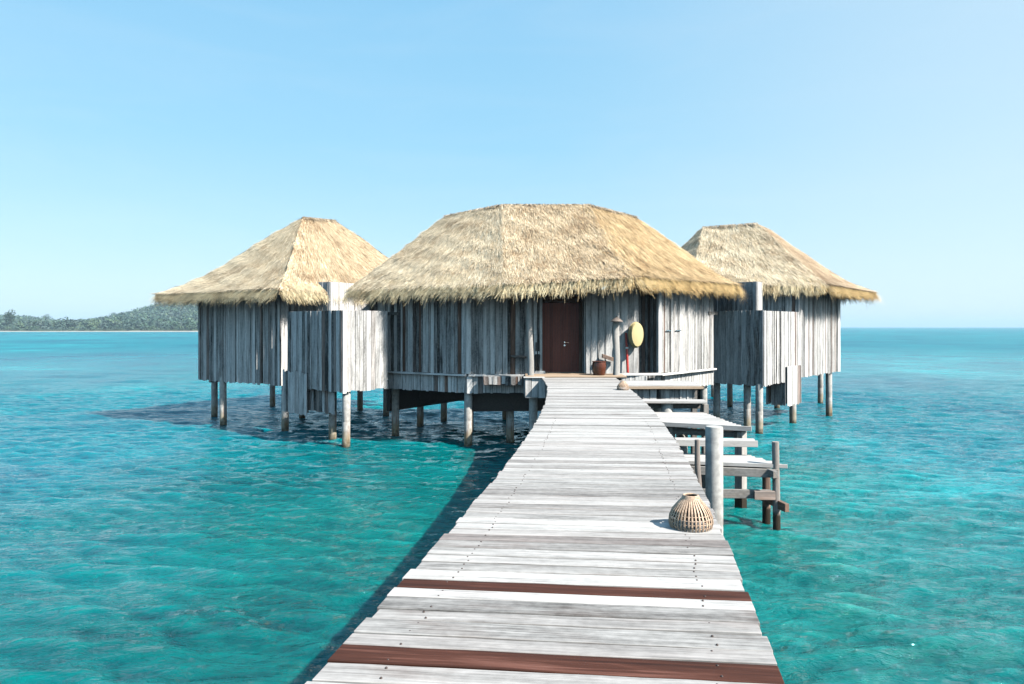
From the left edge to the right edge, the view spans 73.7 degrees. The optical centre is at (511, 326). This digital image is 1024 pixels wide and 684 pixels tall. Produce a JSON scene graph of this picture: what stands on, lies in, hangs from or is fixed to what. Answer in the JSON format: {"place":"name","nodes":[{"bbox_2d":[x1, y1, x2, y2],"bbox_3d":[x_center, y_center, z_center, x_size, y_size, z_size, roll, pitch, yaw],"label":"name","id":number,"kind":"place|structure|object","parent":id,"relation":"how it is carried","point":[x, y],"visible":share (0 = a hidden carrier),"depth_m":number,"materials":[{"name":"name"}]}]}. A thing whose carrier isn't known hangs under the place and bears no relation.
{"place":"outdoors","nodes":[
{"label":"outdoors","id":0,"kind":"place"},
{"bbox_2d":[0,301,197,330],"bbox_3d":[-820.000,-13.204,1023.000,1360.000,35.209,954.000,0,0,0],"label":"hill terrain","id":1,"kind":"structure","parent":0,"point":[100,329],"depth_m":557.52,"materials":[{"name":"green plant"}]},
{"bbox_2d":[3,310,15,329],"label":"tree","id":2,"kind":"object","parent":1,"relation":"on","point":[10,316],"visible":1,"depth_m":559.14,"materials":[{"name":"green plant"}]},
{"bbox_2d":[0,331,197,331],"bbox_3d":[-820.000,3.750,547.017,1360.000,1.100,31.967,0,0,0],"label":"beach sand","id":3,"kind":"structure","parent":0,"point":[98,331],"depth_m":543.41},
{"bbox_2d":[0,327,1023,683],"bbox_3d":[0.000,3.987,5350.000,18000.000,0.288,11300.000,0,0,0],"label":"water","id":4,"kind":"structure","parent":0,"point":[160,523],"depth_m":14.67,"materials":[{"name":"teal liquid"}]},
{"bbox_2d":[149,217,398,447],"bbox_3d":[-7.455,0.353,30.188,12.172,10.495,11.487,0,0,30],"label":"thatched hut","id":5,"kind":"object","parent":4,"relation":"in","point":[273,310],"visible":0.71,"depth_m":26.47,"materials":[{"name":"grey wood"}]},
{"bbox_2d":[341,203,747,446],"bbox_3d":[1.714,0.429,25.864,12.657,10.345,11.113,0,0,30],"label":"thatched hut","id":6,"kind":"object","parent":4,"relation":"in","point":[482,301],"visible":0.94,"depth_m":23.40,"materials":[{"name":"beige plant"}]},
{"bbox_2d":[537,342,539,370],"bbox_3d":[0.886,0.989,22.642,0.114,0.951,0.116,0,0,0],"label":"folded umbrella","id":7,"kind":"object","parent":6,"relation":"on","point":[538,362],"visible":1,"depth_m":22.61,"materials":[{"name":"black fabric"}]},
{"bbox_2d":[542,303,578,371],"bbox_3d":[1.657,0.380,23.395,1.275,2.400,0.131,0,0,0],"label":"door","id":8,"kind":"structure","parent":6,"relation":"in","point":[560,321],"depth_m":23.40,"materials":[{"name":"red wood"}]},
{"bbox_2d":[592,361,605,374],"bbox_3d":[2.800,1.328,21.950,0.450,0.450,0.450,0,0,0],"label":"clay pot","id":9,"kind":"object","parent":6,"relation":"on","point":[598,367],"visible":1,"depth_m":21.77,"materials":[{"name":"brown ceramic"}]},
{"bbox_2d":[610,316,622,322],"bbox_3d":[3.360,-0.239,21.900,0.410,0.229,0.410,0,0,0],"label":"post lamp","id":10,"kind":"object","parent":6,"relation":"attached to","point":[616,319],"visible":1,"depth_m":21.79,"materials":[{"name":"brown wood"}]},
{"bbox_2d":[625,333,628,372],"bbox_3d":[3.810,0.860,22.645,0.100,1.326,0.186,0,0,-17],"label":"red pole","id":11,"kind":"object","parent":6,"relation":"on","point":[627,359],"visible":1,"depth_m":22.60,"materials":[{"name":"paint"}]},
{"bbox_2d":[628,321,642,347],"bbox_3d":[4.092,0.261,22.565,0.527,0.882,0.307,0,0,-21],"label":"woven tray","id":12,"kind":"object","parent":6,"relation":"hanging from","point":[635,333],"visible":1,"depth_m":22.43,"materials":[{"name":"yellow wicker"}]},
{"bbox_2d":[305,378,784,683],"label":"wooden walkway","id":13,"kind":"structure","parent":4,"relation":"in","point":[562,551],"depth_m":4.25,"materials":[{"name":"grey wood"}]},
{"bbox_2d":[617,381,628,389],"bbox_3d":[2.810,1.484,17.300,0.310,0.224,0.310,0,0,0],"label":"bamboo basket","id":14,"kind":"object","parent":13,"relation":"on","point":[622,385],"visible":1,"depth_m":17.21,"materials":[{"name":"beige wicker"}]},
{"bbox_2d":[668,493,713,532],"bbox_3d":[1.430,1.469,5.460,0.352,0.254,0.352,0,0,0],"label":"bamboo basket","id":15,"kind":"object","parent":13,"relation":"on","point":[689,507],"visible":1,"depth_m":5.36,"materials":[{"name":"beige wicker"}]},
{"bbox_2d":[619,380,788,529],"bbox_3d":[4.193,3.600,16.722,2.386,4.002,7.254,0,0,0],"label":"landing stage","id":16,"kind":"object","parent":4,"relation":"in","point":[667,397],"visible":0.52,"depth_m":14.87,"materials":[{"name":"grey wood"}]},
{"bbox_2d":[705,425,722,534],"bbox_3d":[3.229,3.595,10.900,0.278,4.010,0.277,0,0,0],"label":"concrete pile","id":17,"kind":"object","parent":4,"relation":"in","point":[714,464],"visible":0.34,"depth_m":10.78,"materials":[{"name":"grey concrete"}]},
{"bbox_2d":[680,222,883,433],"bbox_3d":[10.885,0.428,31.566,12.960,10.346,9.320,0,0,-44],"label":"thatched hut","id":18,"kind":"object","parent":4,"relation":"in","point":[776,331],"visible":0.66,"depth_m":27.91,"materials":[{"name":"grey wood"}]},
{"bbox_2d":[0,0,1023,326],"label":"sky","id":19,"kind":"structure","parent":0,"point":[146,146],"materials":[{"name":"blue"}]}
]}

